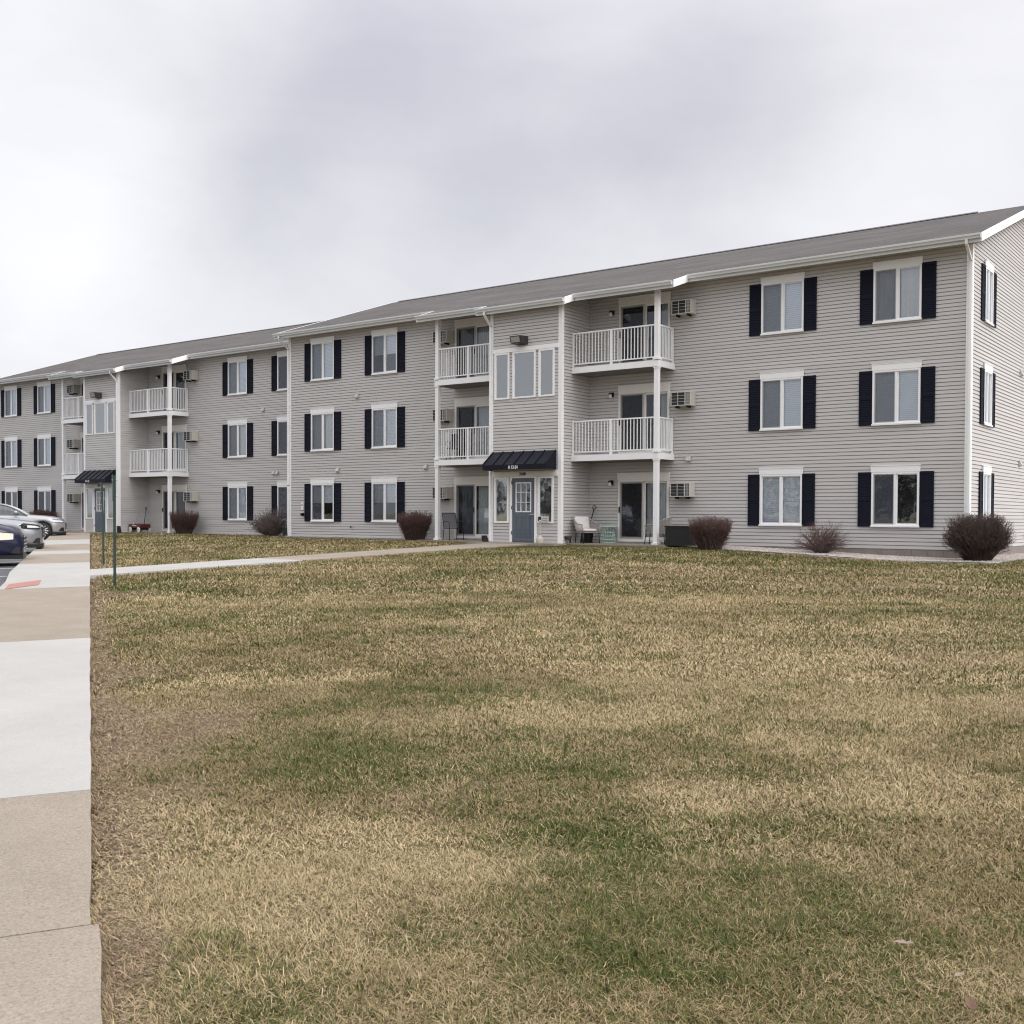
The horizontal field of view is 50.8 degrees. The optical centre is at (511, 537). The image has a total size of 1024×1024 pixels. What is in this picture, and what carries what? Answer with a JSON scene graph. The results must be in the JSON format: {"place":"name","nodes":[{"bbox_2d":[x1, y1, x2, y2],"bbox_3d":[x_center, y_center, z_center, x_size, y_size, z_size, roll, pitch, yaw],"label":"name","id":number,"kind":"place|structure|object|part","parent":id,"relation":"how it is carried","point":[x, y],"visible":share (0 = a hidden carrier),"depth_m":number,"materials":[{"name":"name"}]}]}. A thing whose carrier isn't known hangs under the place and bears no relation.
{"place":"outdoors","nodes":[
{"label":"outdoors","id":0,"kind":"place"},
{"bbox_2d":[0,539,45,585],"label":"parking lot","id":1,"kind":"structure","parent":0,"point":[11,564],"depth_m":27.39,"materials":[{"name":"grey asphalt"}]},
{"bbox_2d":[0,524,26,558],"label":"parked car","id":2,"kind":"object","parent":1,"relation":"on","point":[13,542],"visible":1,"depth_m":26.52,"materials":[{"name":"blue paint"}]},
{"bbox_2d":[0,518,44,547],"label":"parked car","id":3,"kind":"object","parent":1,"relation":"on","point":[33,531],"visible":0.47,"depth_m":32.58,"materials":[{"name":"grey paint"}]},
{"bbox_2d":[0,503,66,538],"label":"parked car","id":4,"kind":"object","parent":1,"relation":"on","point":[55,525],"visible":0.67,"depth_m":44.69,"materials":[{"name":"silver metal"}]},
{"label":"window glass","id":5,"kind":"part","parent":4,"relation":"part of","materials":[{"name":"grey glass"}]},
{"bbox_2d":[0,532,102,1023],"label":"sidewalk","id":6,"kind":"structure","parent":0,"point":[50,956],"depth_m":5.48,"materials":[{"name":"concrete"}]},
{"bbox_2d":[5,580,40,588],"bbox_3d":[-8.985,0.864,19.837,0.560,0.088,1.250,0,1,-21],"label":"tactile pad","id":7,"kind":"object","parent":6,"relation":"on","point":[23,584],"visible":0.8,"depth_m":19.81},
{"bbox_2d":[90,542,533,578],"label":"walkway","id":8,"kind":"structure","parent":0,"point":[132,570],"depth_m":26.03,"materials":[{"name":"concrete"}]},
{"bbox_2d":[0,0,1023,377],"label":"sky","id":9,"kind":"structure","parent":0,"point":[172,171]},
{"bbox_2d":[89,532,1023,1023],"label":"lawn ground","id":10,"kind":"structure","parent":0,"point":[404,775],"depth_m":5.52,"materials":[{"name":"brown plant"}]},
{"bbox_2d":[29,509,58,516],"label":"shrub","id":11,"kind":"object","parent":10,"relation":"on","point":[43,512],"visible":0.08,"depth_m":54.84,"materials":[{"name":"brown plant"}]},
{"bbox_2d":[100,482,104,564],"bbox_3d":[-9.593,-0.286,25.262,0.098,1.996,0.300,0,1,-21],"label":"sign post","id":12,"kind":"object","parent":10,"relation":"on","point":[102,507],"visible":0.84,"depth_m":25.22,"materials":[{"name":"green metal"}]},
{"bbox_2d":[112,474,115,585],"bbox_3d":[-6.918,-0.076,18.783,0.095,2.029,0.300,0,1,-21],"label":"sign post","id":13,"kind":"object","parent":10,"relation":"on","point":[114,522],"visible":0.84,"depth_m":18.76,"materials":[{"name":"green metal"}]},
{"bbox_2d":[168,508,199,533],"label":"shrub","id":14,"kind":"object","parent":10,"relation":"on","point":[182,522],"visible":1,"depth_m":47.77,"materials":[{"name":"brown plant"}]},
{"bbox_2d":[0,320,426,534],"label":"apartment building","id":15,"kind":"structure","parent":10,"relation":"on","point":[230,461],"depth_m":49.83,"materials":[{"name":"plastic"}]},
{"bbox_2d":[1,385,20,416],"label":"window","id":16,"kind":"structure","parent":15,"relation":"in","point":[11,395],"depth_m":57.96,"materials":[{"name":"grey glass"}]},
{"bbox_2d":[1,487,21,509],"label":"window","id":17,"kind":"structure","parent":15,"relation":"in","point":[11,496],"depth_m":58.36,"materials":[{"name":"white plastic"}]},
{"bbox_2d":[1,436,21,467],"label":"window","id":18,"kind":"structure","parent":15,"relation":"in","point":[11,451],"depth_m":58.01,"materials":[{"name":"white glass"}]},
{"bbox_2d":[33,381,54,413],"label":"window","id":19,"kind":"structure","parent":15,"relation":"in","point":[44,392],"depth_m":56.01,"materials":[{"name":"grey glass"}]},
{"bbox_2d":[34,434,54,465],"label":"window","id":20,"kind":"structure","parent":15,"relation":"in","point":[44,444],"depth_m":56.08,"materials":[{"name":"white glass"}]},
{"bbox_2d":[34,487,55,512],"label":"window","id":21,"kind":"structure","parent":15,"relation":"in","point":[44,497],"depth_m":56.47,"materials":[{"name":"white plastic"}]},
{"bbox_2d":[66,384,79,394],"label":"air conditioner","id":22,"kind":"object","parent":15,"relation":"attached to","point":[73,389],"visible":1,"depth_m":54.03,"materials":[{"name":"grey metal"}]},
{"bbox_2d":[67,439,79,448],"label":"air conditioner","id":23,"kind":"object","parent":15,"relation":"attached to","point":[73,443],"visible":1,"depth_m":54.04,"materials":[{"name":"grey metal"}]},
{"bbox_2d":[67,493,79,502],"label":"air conditioner","id":24,"kind":"object","parent":15,"relation":"attached to","point":[73,498],"visible":1,"depth_m":54.12,"materials":[{"name":"grey metal"}]},
{"bbox_2d":[80,377,82,417],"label":"sliding door","id":25,"kind":"structure","parent":15,"relation":"in","point":[81,379],"depth_m":53.95,"materials":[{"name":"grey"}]},
{"bbox_2d":[80,432,83,470],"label":"sliding door","id":26,"kind":"structure","parent":15,"relation":"in","point":[81,433],"depth_m":54.05,"materials":[{"name":"grey"}]},
{"bbox_2d":[81,487,83,529],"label":"sliding door","id":27,"kind":"structure","parent":15,"relation":"in","point":[82,488],"depth_m":54.08,"materials":[{"name":"grey plastic"}]},
{"bbox_2d":[85,403,93,434],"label":"stair window","id":28,"kind":"structure","parent":15,"relation":"in","point":[89,417],"depth_m":50.99,"materials":[{"name":"grey glass"}]},
{"bbox_2d":[74,469,115,482],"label":"awning","id":29,"kind":"object","parent":15,"relation":"attached to","point":[94,476],"visible":1,"depth_m":49.95,"materials":[{"name":"black metal"}]},
{"bbox_2d":[90,392,101,398],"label":"floodlight","id":30,"kind":"object","parent":15,"relation":"attached to","point":[96,395],"visible":1,"depth_m":50.13,"materials":[{"name":"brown metal"}]},
{"bbox_2d":[94,402,106,434],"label":"stair window","id":31,"kind":"structure","parent":15,"relation":"in","point":[99,408],"depth_m":50.70,"materials":[{"name":"grey glass"}]},
{"bbox_2d":[93,487,107,531],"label":"entrance door","id":32,"kind":"structure","parent":15,"relation":"in","point":[97,511],"depth_m":50.54,"materials":[{"name":"white plastic"}]},
{"bbox_2d":[107,401,114,433],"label":"stair window","id":33,"kind":"structure","parent":15,"relation":"in","point":[111,404],"depth_m":49.95,"materials":[{"name":"grey glass"}]},
{"bbox_2d":[129,507,150,532],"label":"toy wagon","id":34,"kind":"object","parent":15,"relation":"on","point":[140,527],"visible":0.98,"depth_m":49.42,"materials":[{"name":"red"}]},
{"bbox_2d":[161,424,186,471],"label":"sliding door","id":35,"kind":"structure","parent":15,"relation":"in","point":[177,430],"depth_m":49.60,"materials":[{"name":"grey"}]},
{"bbox_2d":[161,364,186,411],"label":"sliding door","id":36,"kind":"structure","parent":15,"relation":"in","point":[177,370],"depth_m":50.01,"materials":[{"name":"grey"}]},
{"bbox_2d":[162,484,186,530],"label":"sliding door","id":37,"kind":"structure","parent":15,"relation":"in","point":[177,490],"depth_m":50.15,"materials":[{"name":"grey"}]},
{"bbox_2d":[183,370,197,381],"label":"air conditioner","id":38,"kind":"object","parent":15,"relation":"attached to","point":[190,375],"visible":1,"depth_m":48.42,"materials":[{"name":"grey metal"}]},
{"bbox_2d":[183,431,198,441],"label":"air conditioner","id":39,"kind":"object","parent":15,"relation":"attached to","point":[190,436],"visible":1,"depth_m":48.48,"materials":[{"name":"grey metal"}]},
{"bbox_2d":[183,492,198,502],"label":"air conditioner","id":40,"kind":"object","parent":15,"relation":"attached to","point":[190,497],"visible":1,"depth_m":48.55,"materials":[{"name":"grey metal"}]},
{"bbox_2d":[222,419,252,457],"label":"window","id":41,"kind":"structure","parent":15,"relation":"in","point":[237,435],"depth_m":46.97,"materials":[{"name":"white plastic"}]},
{"bbox_2d":[222,355,252,395],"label":"window","id":42,"kind":"structure","parent":15,"relation":"in","point":[237,373],"depth_m":46.93,"materials":[{"name":"grey glass"}]},
{"bbox_2d":[223,482,252,520],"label":"window","id":43,"kind":"structure","parent":15,"relation":"in","point":[237,498],"depth_m":47.01,"materials":[{"name":"grey glass"}]},
{"bbox_2d":[271,481,286,520],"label":"window","id":44,"kind":"structure","parent":15,"relation":"in","point":[279,492],"depth_m":45.57,"materials":[{"name":"grey glass"}]},
{"bbox_2d":[271,416,286,455],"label":"window","id":45,"kind":"structure","parent":15,"relation":"in","point":[279,427],"depth_m":45.52,"materials":[{"name":"white plastic"}]},
{"bbox_2d":[271,350,286,390],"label":"window","id":46,"kind":"structure","parent":15,"relation":"in","point":[279,362],"depth_m":45.46,"materials":[{"name":"grey glass"}]},
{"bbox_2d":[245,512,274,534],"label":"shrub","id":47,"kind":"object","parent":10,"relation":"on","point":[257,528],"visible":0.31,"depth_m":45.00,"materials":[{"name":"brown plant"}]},
{"bbox_2d":[255,504,286,535],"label":"shrub","id":48,"kind":"object","parent":10,"relation":"on","point":[269,524],"visible":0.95,"depth_m":43.28,"materials":[{"name":"brown plant"}]},
{"bbox_2d":[396,510,432,539],"bbox_3d":[-3.410,-0.419,37.760,1.394,1.154,1.338,1,1,36],"label":"shrub","id":49,"kind":"object","parent":10,"relation":"on","point":[415,525],"visible":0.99,"depth_m":37.44,"materials":[{"name":"brown plant"}]},
{"bbox_2d":[193,533,1023,563],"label":"gravel bed","id":50,"kind":"object","parent":10,"relation":"on","point":[673,546],"visible":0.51,"depth_m":29.43,"materials":[{"name":"gravel"}]},
{"bbox_2d":[664,526,696,545],"bbox_3d":[5.009,-0.050,31.326,0.940,0.575,0.700,1,1,36],"label":"storage box","id":51,"kind":"object","parent":50,"relation":"on","point":[677,535],"visible":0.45,"depth_m":31.07,"materials":[{"name":"black plastic"}]},
{"bbox_2d":[794,518,851,553],"bbox_3d":[8.265,-0.031,28.936,1.741,1.095,1.799,1,1,36],"label":"shrub","id":52,"kind":"object","parent":50,"relation":"on","point":[820,546],"visible":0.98,"depth_m":28.81,"materials":[{"name":"brown plant"}]},
{"bbox_2d":[941,512,1014,561],"bbox_3d":[11.524,-0.021,26.635,1.791,1.246,1.742,1,1,36],"label":"shrub","id":53,"kind":"object","parent":50,"relation":"on","point":[984,538],"visible":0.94,"depth_m":26.26,"materials":[{"name":"brown plant"}]},
{"bbox_2d":[272,206,1023,557],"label":"apartment building","id":54,"kind":"structure","parent":10,"relation":"on","point":[864,388],"depth_m":32.22,"materials":[{"name":"plastic"}]},
{"bbox_2d":[282,528,287,535],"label":"downspout boot","id":55,"kind":"object","parent":54,"relation":"attached to","point":[284,533],"visible":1,"depth_m":42.82,"materials":[{"name":"black plastic"}]},
{"bbox_2d":[304,479,340,521],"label":"window","id":56,"kind":"structure","parent":54,"relation":"in","point":[322,499],"depth_m":41.95,"materials":[{"name":"grey glass"}]},
{"bbox_2d":[304,407,340,451],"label":"window","id":57,"kind":"structure","parent":54,"relation":"in","point":[322,427],"depth_m":41.72,"materials":[{"name":"white plastic"}]},
{"bbox_2d":[304,336,340,381],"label":"window","id":58,"kind":"structure","parent":54,"relation":"in","point":[322,356],"depth_m":41.68,"materials":[{"name":"white plastic"}]},
{"bbox_2d":[364,477,404,521],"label":"window","id":59,"kind":"structure","parent":54,"relation":"in","point":[385,499],"depth_m":40.06,"materials":[{"name":"white plastic"}]},
{"bbox_2d":[365,402,404,448],"bbox_3d":[-4.541,-4.119,39.970,1.990,1.654,0.625,1,1,36],"label":"window","id":60,"kind":"structure","parent":54,"relation":"in","point":[384,422],"depth_m":39.77,"materials":[{"name":"grey glass"}]},
{"bbox_2d":[365,327,404,375],"bbox_3d":[-4.530,-6.848,39.914,1.990,1.654,0.625,1,1,36],"label":"window","id":61,"kind":"structure","parent":54,"relation":"in","point":[384,348],"depth_m":39.89,"materials":[{"name":"white plastic"}]},
{"bbox_2d":[432,330,452,344],"bbox_3d":[-2.437,-6.997,37.841,0.680,0.490,0.330,1,1,36],"label":"air conditioner","id":62,"kind":"object","parent":54,"relation":"attached to","point":[446,337],"visible":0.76,"depth_m":37.67,"materials":[{"name":"grey metal"}]},
{"bbox_2d":[432,486,452,499],"bbox_3d":[-2.459,-1.548,37.952,0.680,0.490,0.330,1,1,36],"label":"air conditioner","id":63,"kind":"object","parent":54,"relation":"attached to","point":[446,493],"visible":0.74,"depth_m":37.78,"materials":[{"name":"grey metal"}]},
{"bbox_2d":[432,409,452,422],"bbox_3d":[-2.448,-4.268,37.896,0.680,0.490,0.330,1,1,36],"label":"air conditioner","id":64,"kind":"object","parent":54,"relation":"attached to","point":[446,415],"visible":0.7,"depth_m":37.71,"materials":[{"name":"grey metal"}]},
{"bbox_2d":[442,513,463,539],"bbox_3d":[-2.039,-0.380,37.045,0.596,0.945,0.656,0,1,-30],"label":"patio chair","id":65,"kind":"object","parent":54,"relation":"on","point":[450,521],"visible":0.97,"depth_m":37.21,"materials":[{"name":"black"}]},
{"bbox_2d":[445,434,464,459],"bbox_3d":[-1.924,-3.118,37.127,0.596,0.945,0.656,0,1,11],"label":"patio chair","id":66,"kind":"object","parent":54,"relation":"on","point":[457,443],"visible":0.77,"depth_m":37.34,"materials":[{"name":"black"}]},
{"bbox_2d":[454,476,488,538],"bbox_3d":[-1.035,-1.044,37.638,1.850,2.145,0.998,1,1,36],"label":"sliding door","id":67,"kind":"structure","parent":54,"relation":"in","point":[471,497],"depth_m":37.56,"materials":[{"name":"grey"}]},
{"bbox_2d":[454,396,488,459],"bbox_3d":[-1.024,-3.773,37.582,1.850,2.145,0.998,1,1,36],"label":"sliding door","id":68,"kind":"structure","parent":54,"relation":"in","point":[471,411],"depth_m":37.39,"materials":[{"name":"grey"}]},
{"bbox_2d":[454,316,489,377],"bbox_3d":[-1.013,-6.502,37.526,1.850,2.145,0.998,1,1,36],"label":"sliding door","id":69,"kind":"structure","parent":54,"relation":"in","point":[470,331],"depth_m":37.34,"materials":[{"name":"grey"}]},
{"bbox_2d":[481,535,488,541],"bbox_3d":[-0.878,0.036,34.880,0.190,0.200,0.162,1,1,36],"label":"downspout boot","id":70,"kind":"object","parent":54,"relation":"on","point":[484,538],"visible":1,"depth_m":34.84,"materials":[{"name":"black plastic"}]},
{"bbox_2d":[494,353,509,399],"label":"stair window","id":71,"kind":"structure","parent":54,"relation":"in","point":[501,361],"depth_m":34.83,"materials":[{"name":"grey glass"}]},
{"bbox_2d":[509,335,527,344],"bbox_3d":[0.210,-6.201,33.911,0.480,0.260,0.330,1,1,36],"label":"floodlight","id":72,"kind":"object","parent":54,"relation":"attached to","point":[519,340],"visible":1,"depth_m":33.83,"materials":[{"name":"brown metal"}]},
{"bbox_2d":[482,449,555,470],"bbox_3d":[0.206,-2.431,33.825,2.450,0.624,0.579,1,1,36],"label":"awning","id":73,"kind":"object","parent":54,"relation":"attached to","point":[534,459],"visible":1,"depth_m":33.68,"materials":[{"name":"black metal"}]},
{"bbox_2d":[509,476,536,542],"bbox_3d":[0.372,-0.884,34.125,1.050,2.080,0.183,1,1,36],"label":"entrance door","id":74,"kind":"structure","parent":54,"relation":"in","point":[523,490],"depth_m":34.16,"materials":[{"name":"grey plastic"}]},
{"bbox_2d":[512,350,536,398],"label":"stair window","id":75,"kind":"structure","parent":54,"relation":"in","point":[524,364],"depth_m":34.57,"materials":[{"name":"white glass"}]},
{"bbox_2d":[536,520,543,542],"bbox_3d":[0.860,-0.182,33.331,0.252,0.720,0.252,1,1,36],"label":"ash receptacle","id":76,"kind":"object","parent":54,"relation":"on","point":[539,538],"visible":0.99,"depth_m":33.28,"materials":[{"name":"beige plastic"}]},
{"bbox_2d":[538,516,548,521],"bbox_3d":[0.971,-0.575,33.554,0.400,0.170,0.019,1,1,36],"label":"window sign","id":77,"kind":"object","parent":54,"relation":"attached to","point":[544,518],"visible":1,"depth_m":33.54,"materials":[{"name":"grey plastic"}]},
{"bbox_2d":[538,348,555,396],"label":"stair window","id":78,"kind":"structure","parent":54,"relation":"in","point":[546,357],"depth_m":33.82,"materials":[{"name":"white plastic"}]},
{"bbox_2d":[564,535,571,542],"bbox_3d":[1.664,0.018,33.472,0.416,0.315,0.113,1,1,16],"label":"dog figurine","id":79,"kind":"object","parent":54,"relation":"on","point":[568,537],"visible":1,"depth_m":33.41,"materials":[{"name":"black"}]},
{"bbox_2d":[574,516,600,543],"bbox_3d":[2.286,-0.237,33.489,0.712,0.838,0.764,0,1,-26],"label":"armchair","id":80,"kind":"object","parent":54,"relation":"on","point":[582,524],"visible":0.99,"depth_m":33.57,"materials":[{"name":"white"}]},
{"bbox_2d":[580,505,595,542],"bbox_3d":[2.460,-0.430,34.178,0.440,1.184,0.418,1,1,36],"label":"snow shovel","id":81,"kind":"object","parent":54,"relation":"on","point":[586,537],"visible":0.78,"depth_m":34.10,"materials":[{"name":"black plastic"}]},
{"bbox_2d":[600,526,615,542],"bbox_3d":[3.003,-0.090,33.777,0.540,0.510,0.540,1,1,36],"label":"side table","id":82,"kind":"object","parent":54,"relation":"on","point":[608,532],"visible":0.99,"depth_m":33.64,"materials":[{"name":"green metal"}]},
{"bbox_2d":[617,472,669,541],"bbox_3d":[4.307,-0.941,33.695,1.850,2.145,0.998,1,1,36],"label":"sliding door","id":83,"kind":"structure","parent":54,"relation":"in","point":[635,497],"depth_m":33.68,"materials":[{"name":"grey"}]},
{"bbox_2d":[618,382,669,453],"bbox_3d":[4.318,-3.671,33.640,1.850,2.145,0.998,1,1,36],"label":"sliding door","id":84,"kind":"structure","parent":54,"relation":"in","point":[636,400],"depth_m":33.78,"materials":[{"name":"grey glass"}]},
{"bbox_2d":[618,291,670,362],"bbox_3d":[4.329,-6.400,33.584,1.850,2.145,0.998,1,1,36],"label":"sliding door","id":85,"kind":"structure","parent":54,"relation":"in","point":[633,310],"depth_m":33.75,"materials":[{"name":"grey glass"}]},
{"bbox_2d":[644,517,671,544],"bbox_3d":[4.422,-0.207,32.459,0.764,0.838,0.712,1,1,21],"label":"lounge chair","id":86,"kind":"object","parent":54,"relation":"on","point":[668,521],"visible":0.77,"depth_m":32.23,"materials":[{"name":"black"}]},
{"bbox_2d":[670,482,694,498],"bbox_3d":[5.108,-1.404,32.368,0.680,0.490,0.330,1,1,36],"label":"air conditioner","id":87,"kind":"object","parent":54,"relation":"attached to","point":[682,490],"visible":1,"depth_m":32.25,"materials":[{"name":"grey metal"}]},
{"bbox_2d":[671,299,695,317],"bbox_3d":[5.130,-6.853,32.257,0.680,0.490,0.330,1,1,36],"label":"air conditioner","id":88,"kind":"object","parent":54,"relation":"attached to","point":[684,307],"visible":1,"depth_m":32.14,"materials":[{"name":"grey metal"}]},
{"bbox_2d":[671,391,695,408],"bbox_3d":[5.119,-4.123,32.312,0.680,0.490,0.330,1,1,36],"label":"air conditioner","id":89,"kind":"object","parent":54,"relation":"attached to","point":[687,399],"visible":1,"depth_m":32.20,"materials":[{"name":"grey metal"}]},
{"bbox_2d":[685,455,690,461],"bbox_3d":[5.281,-2.368,32.375,0.180,0.180,0.085,1,1,36],"label":"vent","id":90,"kind":"object","parent":54,"relation":"attached to","point":[687,458],"visible":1,"depth_m":32.37,"materials":[{"name":"plastic"}]},
{"bbox_2d":[747,467,814,525],"bbox_3d":[7.804,-1.153,30.907,1.990,1.654,0.625,1,1,36],"label":"window","id":91,"kind":"structure","parent":54,"relation":"in","point":[785,497],"depth_m":30.70,"materials":[{"name":"grey glass"}]},
{"bbox_2d":[748,370,815,430],"bbox_3d":[7.815,-3.882,30.851,1.990,1.654,0.625,1,1,36],"label":"window","id":92,"kind":"structure","parent":54,"relation":"in","point":[784,400],"depth_m":30.64,"materials":[{"name":"grey glass"}]},
{"bbox_2d":[749,272,816,336],"bbox_3d":[7.826,-6.612,30.796,1.990,1.654,0.625,1,1,36],"label":"window","id":93,"kind":"structure","parent":54,"relation":"in","point":[787,303],"depth_m":30.59,"materials":[{"name":"white plastic"}]},
{"bbox_2d":[857,465,933,526],"bbox_3d":[10.382,-1.104,29.004,1.990,1.654,0.625,1,1,36],"label":"window","id":94,"kind":"structure","parent":54,"relation":"in","point":[888,495],"depth_m":29.13,"materials":[{"name":"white plastic"}]},
{"bbox_2d":[858,360,934,425],"bbox_3d":[10.393,-3.833,28.948,1.990,1.654,0.625,1,1,36],"label":"window","id":95,"kind":"structure","parent":54,"relation":"in","point":[897,393],"depth_m":28.74,"materials":[{"name":"grey glass"}]},
{"bbox_2d":[860,256,936,324],"bbox_3d":[10.404,-6.562,28.893,1.990,1.654,0.625,1,1,36],"label":"window","id":96,"kind":"structure","parent":54,"relation":"in","point":[897,290],"depth_m":28.69,"materials":[{"name":"grey glass"}]},
{"bbox_2d":[978,465,993,518],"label":"window","id":97,"kind":"structure","parent":54,"relation":"in","point":[985,494],"depth_m":29.05,"materials":[{"name":"white plastic"}]},
{"bbox_2d":[979,362,995,427],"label":"window","id":98,"kind":"structure","parent":54,"relation":"in","point":[987,377],"depth_m":29.01,"materials":[{"name":"white plastic"}]},
{"bbox_2d":[981,259,996,327],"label":"window","id":99,"kind":"structure","parent":54,"relation":"in","point":[988,276],"depth_m":28.94,"materials":[{"name":"white plastic"}]},
{"bbox_2d":[687,514,734,549],"bbox_3d":[5.497,-0.127,29.946,1.354,1.044,1.284,1,1,36],"label":"shrub","id":100,"kind":"object","parent":10,"relation":"on","point":[713,534],"visible":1,"depth_m":29.63,"materials":[{"name":"brown plant"}]},
{"bbox_2d":[893,940,912,944],"bbox_3d":[1.288,1.334,3.549,0.064,0.011,0.034,1,1,13],"label":"dead leaf","id":101,"kind":"object","parent":10,"relation":"on","point":[903,942],"visible":1,"depth_m":3.55,"materials":[{"name":"beige plant"}]},
{"bbox_2d":[954,972,964,975],"bbox_3d":[1.373,1.343,3.311,0.044,0.008,0.023,0,1,-27],"label":"dead leaf","id":102,"kind":"object","parent":10,"relation":"on","point":[959,974],"visible":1,"depth_m":3.31,"materials":[{"name":"beige plant"}]},
{"bbox_2d":[963,998,978,1010],"bbox_3d":[1.324,1.349,3.111,0.043,0.014,0.081,1,1,27],"label":"dead leaf","id":103,"kind":"object","parent":10,"relation":"on","point":[970,1003],"visible":1,"depth_m":3.12,"materials":[{"name":"brown plant"}]}
]}

